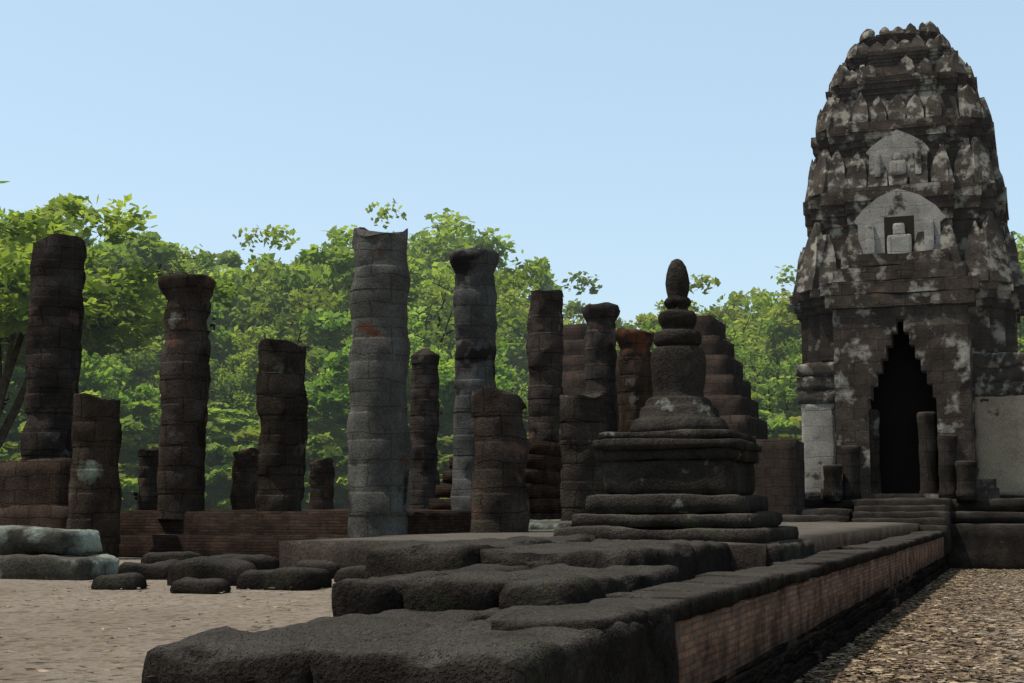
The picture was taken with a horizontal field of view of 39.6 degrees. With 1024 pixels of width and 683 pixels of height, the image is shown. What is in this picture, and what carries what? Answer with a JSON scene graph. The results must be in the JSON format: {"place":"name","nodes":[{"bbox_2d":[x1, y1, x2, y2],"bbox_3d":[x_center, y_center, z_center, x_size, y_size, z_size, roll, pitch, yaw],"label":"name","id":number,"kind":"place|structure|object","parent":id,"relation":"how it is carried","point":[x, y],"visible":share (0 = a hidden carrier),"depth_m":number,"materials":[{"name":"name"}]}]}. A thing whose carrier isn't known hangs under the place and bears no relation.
{"place":"outdoors","nodes":[
{"label":"outdoors","id":0,"kind":"place"},
{"bbox_2d":[0,557,1023,682],"bbox_3d":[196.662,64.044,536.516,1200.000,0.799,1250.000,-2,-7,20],"label":"ground","id":1,"kind":"structure","parent":0,"point":[43,627],"depth_m":11.88,"materials":[{"name":"sand"}]},
{"bbox_2d":[0,447,11,459],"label":"tree","id":2,"kind":"object","parent":1,"relation":"on","point":[4,455],"visible":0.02,"depth_m":44.99,"materials":[{"name":"green plant"}]},
{"bbox_2d":[2,369,20,410],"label":"tree","id":3,"kind":"object","parent":1,"relation":"on","point":[8,396],"depth_m":55.85,"materials":[{"name":"green plant"}]},
{"bbox_2d":[2,362,25,389],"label":"tree","id":4,"kind":"object","parent":1,"relation":"on","point":[17,378],"visible":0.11,"depth_m":49.04,"materials":[{"name":"green plant"}]},
{"bbox_2d":[20,233,86,460],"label":"column","id":5,"kind":"structure","parent":1,"relation":"on","point":[53,349],"depth_m":27.89,"materials":[{"name":"stone"}]},
{"bbox_2d":[0,209,110,302],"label":"tree","id":6,"kind":"object","parent":1,"relation":"on","point":[87,240],"visible":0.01,"depth_m":64.25,"materials":[{"name":"green plant"}]},
{"bbox_2d":[0,525,119,580],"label":"stone slabs","id":7,"kind":"structure","parent":1,"relation":"on","point":[34,553],"depth_m":17.09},
{"bbox_2d":[0,458,71,528],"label":"block wall","id":8,"kind":"structure","parent":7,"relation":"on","point":[33,492],"depth_m":25.40,"materials":[{"name":"stone"}]},
{"bbox_2d":[4,421,125,463],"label":"tree","id":9,"kind":"object","parent":1,"relation":"on","point":[16,431],"visible":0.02,"depth_m":49.70,"materials":[{"name":"green plant"}]},
{"bbox_2d":[0,419,138,508],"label":"tree","id":10,"kind":"object","parent":1,"relation":"on","point":[126,442],"visible":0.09,"depth_m":48.58,"materials":[{"name":"green plant"}]},
{"bbox_2d":[0,207,154,413],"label":"tree","id":11,"kind":"object","parent":1,"relation":"on","point":[102,245],"depth_m":62.43,"materials":[{"name":"green plant"}]},
{"bbox_2d":[0,349,161,434],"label":"tree","id":12,"kind":"object","parent":1,"relation":"on","point":[94,377],"visible":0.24,"depth_m":50.73,"materials":[{"name":"green plant"}]},
{"bbox_2d":[66,393,121,557],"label":"column","id":13,"kind":"structure","parent":1,"relation":"on","point":[94,496],"depth_m":23.96,"materials":[{"name":"stone"}]},
{"bbox_2d":[7,407,220,509],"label":"tree","id":14,"kind":"object","parent":1,"relation":"on","point":[128,501],"visible":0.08,"depth_m":49.92,"materials":[{"name":"green plant"}]},
{"bbox_2d":[4,397,237,495],"bbox_3d":[-16.471,4.454,50.495,12.314,5.432,10.198,3,-7,-26],"label":"tree","id":15,"kind":"object","parent":1,"relation":"on","point":[139,435],"visible":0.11,"depth_m":50.06,"materials":[{"name":"green plant"}]},
{"bbox_2d":[0,181,245,448],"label":"tree","id":16,"kind":"object","parent":1,"relation":"on","point":[106,326],"visible":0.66,"depth_m":37.45,"materials":[{"name":"green plant"}]},
{"bbox_2d":[14,388,237,444],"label":"tree","id":17,"kind":"object","parent":1,"relation":"on","point":[156,439],"visible":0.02,"depth_m":51.82,"materials":[{"name":"green plant"}]},
{"bbox_2d":[1,390,258,509],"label":"tree","id":18,"kind":"object","parent":1,"relation":"on","point":[130,485],"visible":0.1,"depth_m":49.07,"materials":[{"name":"green plant"}]},
{"bbox_2d":[62,200,212,343],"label":"tree","id":19,"kind":"object","parent":1,"relation":"on","point":[162,252],"visible":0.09,"depth_m":62.27,"materials":[{"name":"green plant"}]},
{"bbox_2d":[119,418,157,496],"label":"tree","id":20,"kind":"object","parent":1,"relation":"on","point":[128,494],"visible":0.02,"depth_m":50.48,"materials":[{"name":"green plant"}]},
{"bbox_2d":[136,447,158,509],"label":"column","id":21,"kind":"structure","parent":1,"relation":"on","point":[148,461],"depth_m":42.51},
{"bbox_2d":[106,244,189,337],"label":"tree","id":22,"kind":"object","parent":1,"relation":"on","point":[135,256],"visible":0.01,"depth_m":65.40,"materials":[{"name":"green plant"}]},
{"bbox_2d":[86,293,225,397],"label":"tree","id":23,"kind":"object","parent":1,"relation":"on","point":[140,363],"visible":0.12,"depth_m":57.26,"materials":[{"name":"green plant"}]},
{"bbox_2d":[85,235,257,337],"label":"tree","id":24,"kind":"object","parent":1,"relation":"on","point":[204,257],"visible":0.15,"depth_m":63.43,"materials":[{"name":"green plant"}]},
{"bbox_2d":[120,413,238,496],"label":"tree","id":25,"kind":"object","parent":1,"relation":"on","point":[227,428],"visible":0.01,"depth_m":53.59,"materials":[{"name":"green plant"}]},
{"bbox_2d":[137,329,230,378],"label":"tree","id":26,"kind":"object","parent":1,"relation":"on","point":[144,376],"visible":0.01,"depth_m":64.21,"materials":[{"name":"green plant"}]},
{"bbox_2d":[96,211,285,274],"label":"tree","id":27,"kind":"object","parent":1,"relation":"on","point":[233,259],"visible":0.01,"depth_m":75.75,"materials":[{"name":"green plant"}]},
{"bbox_2d":[159,336,230,414],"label":"tree","id":28,"kind":"object","parent":1,"relation":"on","point":[223,363],"visible":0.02,"depth_m":62.24,"materials":[{"name":"green plant"}]},
{"bbox_2d":[154,246,293,327],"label":"tree","id":29,"kind":"object","parent":1,"relation":"on","point":[185,255],"visible":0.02,"depth_m":69.54,"materials":[{"name":"green plant"}]},
{"bbox_2d":[91,551,365,593],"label":"stones","id":30,"kind":"object","parent":1,"relation":"on","point":[188,572],"visible":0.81,"depth_m":15.45,"materials":[{"name":"stone"}]},
{"bbox_2d":[137,406,348,509],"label":"tree","id":31,"kind":"object","parent":1,"relation":"on","point":[236,420],"visible":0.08,"depth_m":52.23,"materials":[{"name":"green plant"}]},
{"bbox_2d":[157,254,347,377],"bbox_3d":[-11.075,2.341,66.124,10.769,13.161,10.639,6,-9,-44],"label":"tree","id":32,"kind":"object","parent":1,"relation":"on","point":[220,312],"visible":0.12,"depth_m":63.57,"materials":[{"name":"green plant"}]},
{"bbox_2d":[206,400,313,485],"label":"tree","id":33,"kind":"object","parent":1,"relation":"on","point":[229,435],"visible":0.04,"depth_m":52.12,"materials":[{"name":"green plant"}]},
{"bbox_2d":[204,405,347,508],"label":"tree","id":34,"kind":"object","parent":1,"relation":"on","point":[319,447],"visible":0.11,"depth_m":49.73,"materials":[{"name":"green plant"}]},
{"bbox_2d":[205,429,346,476],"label":"tree","id":35,"kind":"object","parent":1,"relation":"on","point":[341,433],"visible":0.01,"depth_m":54.11,"materials":[{"name":"green plant"}]},
{"bbox_2d":[206,417,346,507],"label":"tree","id":36,"kind":"object","parent":1,"relation":"on","point":[225,421],"visible":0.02,"depth_m":53.05,"materials":[{"name":"green plant"}]},
{"bbox_2d":[208,325,346,427],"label":"tree","id":37,"kind":"object","parent":1,"relation":"on","point":[234,361],"visible":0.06,"depth_m":58.02,"materials":[{"name":"green plant"}]},
{"bbox_2d":[209,225,352,401],"bbox_3d":[-9.347,1.571,58.632,8.884,12.956,9.767,2,-7,-16],"label":"tree","id":38,"kind":"object","parent":1,"relation":"on","point":[313,300],"visible":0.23,"depth_m":59.15,"materials":[{"name":"green plant"}]},
{"bbox_2d":[214,334,348,425],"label":"tree","id":39,"kind":"object","parent":1,"relation":"on","point":[246,368],"visible":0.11,"depth_m":56.76,"materials":[{"name":"green plant"}]},
{"bbox_2d":[214,224,355,353],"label":"tree","id":40,"kind":"object","parent":1,"relation":"on","point":[275,235],"visible":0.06,"depth_m":64.13,"materials":[{"name":"green plant"}]},
{"bbox_2d":[205,414,409,508],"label":"tree","id":41,"kind":"object","parent":1,"relation":"on","point":[251,435],"visible":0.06,"depth_m":50.09,"materials":[{"name":"green plant"}]},
{"bbox_2d":[330,427,347,475],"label":"tree","id":42,"kind":"object","parent":1,"relation":"on","point":[337,430],"depth_m":54.43,"materials":[{"name":"green plant"}]},
{"bbox_2d":[118,441,561,558],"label":"brick wall","id":43,"kind":"structure","parent":1,"relation":"on","point":[214,532],"depth_m":24.74,"materials":[{"name":"brick"}]},
{"bbox_2d":[157,274,215,519],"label":"column","id":44,"kind":"structure","parent":43,"relation":"on","point":[184,375],"depth_m":25.22,"materials":[{"name":"stone"}]},
{"bbox_2d":[230,448,258,509],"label":"column","id":45,"kind":"structure","parent":43,"relation":"on","point":[244,485],"depth_m":39.88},
{"bbox_2d":[255,338,308,510],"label":"column","id":46,"kind":"structure","parent":43,"relation":"on","point":[281,403],"depth_m":24.72,"materials":[{"name":"stone"}]},
{"bbox_2d":[308,457,334,509],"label":"column","id":47,"kind":"structure","parent":43,"relation":"on","point":[321,476],"depth_m":45.30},
{"bbox_2d":[409,348,439,508],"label":"column","id":48,"kind":"structure","parent":43,"relation":"on","point":[424,479],"depth_m":40.22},
{"bbox_2d":[448,248,498,510],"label":"column","id":49,"kind":"structure","parent":43,"relation":"on","point":[474,307],"depth_m":27.59,"materials":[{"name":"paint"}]},
{"bbox_2d":[526,290,563,512],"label":"column","id":50,"kind":"structure","parent":43,"relation":"on","point":[544,348],"depth_m":32.37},
{"bbox_2d":[581,302,619,493],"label":"column","id":51,"kind":"structure","parent":43,"relation":"on","point":[600,354],"depth_m":35.39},
{"bbox_2d":[291,230,438,298],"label":"tree","id":52,"kind":"object","parent":1,"relation":"on","point":[417,255],"depth_m":77.05,"materials":[{"name":"green plant"}]},
{"bbox_2d":[307,407,452,491],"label":"tree","id":53,"kind":"object","parent":1,"relation":"on","point":[444,425],"visible":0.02,"depth_m":51.90,"materials":[{"name":"green plant"}]},
{"bbox_2d":[329,407,453,493],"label":"tree","id":54,"kind":"object","parent":1,"relation":"on","point":[444,443],"visible":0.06,"depth_m":48.48,"materials":[{"name":"green plant"}]},
{"bbox_2d":[278,224,527,383],"bbox_3d":[-4.799,1.552,64.460,12.789,14.513,14.706,0,-7,-2],"label":"tree","id":55,"kind":"object","parent":1,"relation":"on","point":[342,261],"visible":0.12,"depth_m":61.44,"materials":[{"name":"green plant"}]},
{"bbox_2d":[305,305,519,434],"bbox_3d":[-3.768,3.016,51.728,8.189,8.344,9.058,0,-7,-1],"label":"tree","id":56,"kind":"object","parent":1,"relation":"on","point":[326,397],"visible":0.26,"depth_m":50.70,"materials":[{"name":"green plant"}]},
{"bbox_2d":[306,402,528,508],"bbox_3d":[-2.715,4.548,53.038,14.844,5.889,12.289,-2,-7,13],"label":"tree","id":57,"kind":"object","parent":1,"relation":"on","point":[525,417],"visible":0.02,"depth_m":50.24,"materials":[{"name":"green plant"}]},
{"bbox_2d":[294,198,550,413],"bbox_3d":[-3.332,1.040,57.140,10.313,13.695,11.817,2,-7,-20],"label":"tree","id":58,"kind":"object","parent":1,"relation":"on","point":[506,303],"visible":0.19,"depth_m":57.79,"materials":[{"name":"green plant"}]},
{"bbox_2d":[334,396,527,506],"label":"tree","id":59,"kind":"object","parent":1,"relation":"on","point":[408,497],"visible":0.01,"depth_m":50.87,"materials":[{"name":"green plant"}]},
{"bbox_2d":[141,534,731,682],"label":"slabs","id":60,"kind":"structure","parent":1,"relation":"on","point":[412,611],"depth_m":8.22,"materials":[{"name":"stone"}]},
{"bbox_2d":[344,294,528,396],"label":"tree","id":61,"kind":"object","parent":1,"relation":"on","point":[522,346],"visible":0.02,"depth_m":66.27,"materials":[{"name":"green plant"}]},
{"bbox_2d":[441,428,452,435],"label":"tree","id":62,"kind":"object","parent":1,"relation":"on","point":[446,433],"depth_m":51.31,"materials":[{"name":"green plant"}]},
{"bbox_2d":[408,208,552,340],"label":"tree","id":63,"kind":"object","parent":1,"relation":"on","point":[444,238],"visible":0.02,"depth_m":75.12,"materials":[{"name":"green plant"}]},
{"bbox_2d":[407,238,563,296],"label":"tree","id":64,"kind":"object","parent":1,"relation":"on","point":[555,286],"depth_m":97.47,"materials":[{"name":"green plant"}]},
{"bbox_2d":[446,285,529,388],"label":"tree","id":65,"kind":"object","parent":1,"relation":"on","point":[525,311],"visible":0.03,"depth_m":70.01,"materials":[{"name":"green plant"}]},
{"bbox_2d":[0,559,1023,682],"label":"dry leaf litter","id":66,"kind":"object","parent":1,"relation":"on","point":[838,668],"visible":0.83,"depth_m":16.77,"materials":[{"name":"brown plant"}]},
{"bbox_2d":[432,271,601,323],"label":"tree","id":67,"kind":"object","parent":1,"relation":"on","point":[572,310],"visible":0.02,"depth_m":78.98,"materials":[{"name":"green plant"}]},
{"bbox_2d":[510,379,527,402],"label":"tree","id":68,"kind":"object","parent":1,"relation":"on","point":[524,399],"visible":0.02,"depth_m":64.18,"materials":[{"name":"green plant"}]},
{"bbox_2d":[506,318,580,374],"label":"tree","id":69,"kind":"object","parent":1,"relation":"on","point":[523,364],"visible":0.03,"depth_m":69.25,"materials":[{"name":"green plant"}]},
{"bbox_2d":[279,522,918,571],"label":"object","id":70,"kind":"object","parent":1,"relation":"on","point":[348,552],"visible":0.2,"depth_m":17.61,"materials":[{"name":"stone"}]},
{"bbox_2d":[346,227,411,537],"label":"column","id":71,"kind":"structure","parent":70,"relation":"on","point":[379,442],"depth_m":21.57,"materials":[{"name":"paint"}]},
{"bbox_2d":[470,386,530,532],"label":"column","id":72,"kind":"structure","parent":70,"relation":"on","point":[499,498],"depth_m":22.64,"materials":[{"name":"stone"}]},
{"bbox_2d":[529,519,571,529],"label":"column base block","id":73,"kind":"structure","parent":70,"relation":"on","point":[534,524],"depth_m":24.43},
{"bbox_2d":[559,391,606,520],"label":"column","id":74,"kind":"structure","parent":70,"relation":"on","point":[582,421],"depth_m":24.88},
{"bbox_2d":[614,327,654,431],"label":"column","id":75,"kind":"structure","parent":70,"relation":"on","point":[635,389],"depth_m":34.14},
{"bbox_2d":[529,315,804,514],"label":"brick wall","id":76,"kind":"structure","parent":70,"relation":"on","point":[779,467],"depth_m":44.00,"materials":[{"name":"brick"}]},
{"bbox_2d":[553,259,813,565],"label":"chedi","id":77,"kind":"structure","parent":1,"relation":"on","point":[679,459],"depth_m":17.09,"materials":[{"name":"stone"}]},
{"bbox_2d":[619,274,764,352],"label":"tree","id":78,"kind":"object","parent":1,"relation":"on","point":[716,312],"visible":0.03,"depth_m":66.50,"materials":[{"name":"green plant"}]},
{"bbox_2d":[615,287,796,329],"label":"tree","id":79,"kind":"object","parent":1,"relation":"on","point":[734,297],"visible":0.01,"depth_m":78.12,"materials":[{"name":"green plant"}]},
{"bbox_2d":[637,265,801,404],"bbox_3d":[10.631,2.529,59.292,9.737,11.131,8.207,6,-9,-41],"label":"tree","id":80,"kind":"object","parent":1,"relation":"on","point":[747,355],"visible":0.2,"depth_m":58.45,"materials":[{"name":"green plant"}]},
{"bbox_2d":[726,288,800,383],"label":"tree","id":81,"kind":"object","parent":1,"relation":"on","point":[788,320],"visible":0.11,"depth_m":62.14,"materials":[{"name":"green plant"}]},
{"bbox_2d":[751,392,775,438],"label":"tree","id":82,"kind":"object","parent":1,"relation":"on","point":[758,398],"visible":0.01,"depth_m":52.01,"materials":[{"name":"green plant"}]},
{"bbox_2d":[742,300,801,384],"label":"tree","id":83,"kind":"object","parent":1,"relation":"on","point":[794,331],"visible":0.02,"depth_m":61.64,"materials":[{"name":"green plant"}]},
{"bbox_2d":[743,354,801,433],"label":"tree","id":84,"kind":"object","parent":1,"relation":"on","point":[766,391],"visible":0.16,"depth_m":54.77,"materials":[{"name":"green plant"}]},
{"bbox_2d":[758,409,794,434],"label":"tree","id":85,"kind":"object","parent":1,"relation":"on","point":[776,424],"visible":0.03,"depth_m":49.97,"materials":[{"name":"green plant"}]},
{"bbox_2d":[768,412,789,434],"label":"tree","id":86,"kind":"object","parent":1,"relation":"on","point":[781,415],"depth_m":53.05,"materials":[{"name":"green plant"}]},
{"bbox_2d":[763,416,801,435],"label":"tree","id":87,"kind":"object","parent":1,"relation":"on","point":[773,431],"depth_m":51.82,"materials":[{"name":"green plant"}]},
{"bbox_2d":[768,416,801,441],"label":"tree","id":88,"kind":"object","parent":1,"relation":"on","point":[796,420],"depth_m":52.40,"materials":[{"name":"green plant"}]},
{"bbox_2d":[776,422,801,435],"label":"tree","id":89,"kind":"object","parent":1,"relation":"on","point":[785,432],"depth_m":52.88,"materials":[{"name":"green plant"}]},
{"bbox_2d":[784,409,801,419],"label":"tree","id":90,"kind":"object","parent":1,"relation":"on","point":[789,413],"depth_m":54.41,"materials":[{"name":"green plant"}]},
{"bbox_2d":[712,555,949,682],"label":"wall base","id":91,"kind":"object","parent":1,"relation":"on","point":[850,621],"depth_m":15.83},
{"bbox_2d":[674,537,944,682],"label":"brick wall","id":92,"kind":"structure","parent":91,"relation":"on","point":[716,645],"depth_m":12.91,"materials":[{"name":"brick"}]},
{"bbox_2d":[491,531,943,630],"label":"wall cap stones","id":93,"kind":"object","parent":92,"relation":"on","point":[708,592],"depth_m":10.51,"materials":[{"name":"stone"}]},
{"bbox_2d":[782,497,1023,569],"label":"stepped stone base","id":94,"kind":"object","parent":1,"relation":"on","point":[983,533],"visible":0.44,"depth_m":37.56,"materials":[{"name":"stone"}]},
{"bbox_2d":[823,410,976,500],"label":"stone posts","id":95,"kind":"object","parent":94,"relation":"on","point":[958,480],"visible":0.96,"depth_m":39.42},
{"bbox_2d":[789,29,1023,498],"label":"prang","id":96,"kind":"structure","parent":1,"relation":"on","point":[997,313],"depth_m":41.87,"materials":[{"name":"stone"}]},
{"bbox_2d":[795,362,834,403],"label":"stone blocks","id":97,"kind":"structure","parent":96,"relation":"on","point":[814,376],"depth_m":41.73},
{"bbox_2d":[801,403,835,496],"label":"plastered wall","id":98,"kind":"structure","parent":96,"relation":"attached to","point":[818,430],"depth_m":41.54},
{"bbox_2d":[854,130,946,253],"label":"pediments","id":99,"kind":"object","parent":96,"relation":"attached to","point":[895,152],"visible":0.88,"depth_m":41.30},
{"bbox_2d":[884,215,914,252],"bbox_3d":[11.223,-3.001,41.170,0.840,1.234,0.165,-2,-7,20],"label":"niche","id":100,"kind":"object","parent":99,"relation":"attached to","point":[907,221],"visible":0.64,"depth_m":41.15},
{"bbox_2d":[832,305,976,498],"bbox_3d":[11.123,1.867,40.302,3.782,5.640,1.450,-2,-7,20],"label":"doorway surround","id":101,"kind":"object","parent":96,"relation":"on","point":[940,338],"visible":0.8,"depth_m":39.82,"materials":[{"name":"stone"}]},
{"bbox_2d":[820,249,979,314],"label":"cornice","id":102,"kind":"structure","parent":101,"relation":"attached to","point":[933,277],"depth_m":40.05,"materials":[{"name":"stone"}]},
{"bbox_2d":[871,322,938,493],"bbox_3d":[11.882,2.053,42.401,1.914,4.984,4.430,-2,-7,20],"label":"doorway opening","id":103,"kind":"object","parent":101,"relation":"in","point":[903,394],"visible":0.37,"depth_m":40.32,"materials":[{"name":"black"}]},
{"bbox_2d":[792,21,1023,295],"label":"antefixes","id":104,"kind":"object","parent":96,"relation":"attached to","point":[989,249],"visible":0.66,"depth_m":41.86,"materials":[{"name":"stone"}]},
{"bbox_2d":[972,352,1023,395],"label":"stone wall","id":105,"kind":"structure","parent":96,"relation":"on","point":[999,374],"depth_m":40.00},
{"bbox_2d":[975,395,1023,495],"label":"plastered wall","id":106,"kind":"structure","parent":96,"relation":"attached to","point":[999,427],"depth_m":39.82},
{"bbox_2d":[1007,245,1023,324],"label":"tree","id":107,"kind":"object","parent":1,"relation":"on","point":[1020,254],"visible":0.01,"depth_m":67.59,"materials":[{"name":"green plant"}]},
{"bbox_2d":[1010,231,1023,249],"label":"tree","id":108,"kind":"object","parent":1,"relation":"on","point":[1020,240],"visible":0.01,"depth_m":73.52,"materials":[{"name":"green plant"}]},
{"bbox_2d":[1015,242,1023,338],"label":"tree","id":109,"kind":"object","parent":1,"relation":"on","point":[1020,329],"visible":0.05,"depth_m":61.17,"materials":[{"name":"green plant"}]},
{"bbox_2d":[1018,335,1023,352],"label":"tree","id":110,"kind":"object","parent":1,"relation":"on","point":[1021,345],"visible":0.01,"depth_m":52.30,"materials":[{"name":"green plant"}]},
{"bbox_2d":[0,0,1023,328],"label":"sky","id":111,"kind":"structure","parent":0,"point":[616,141],"materials":[{"name":"blue"}]}
]}

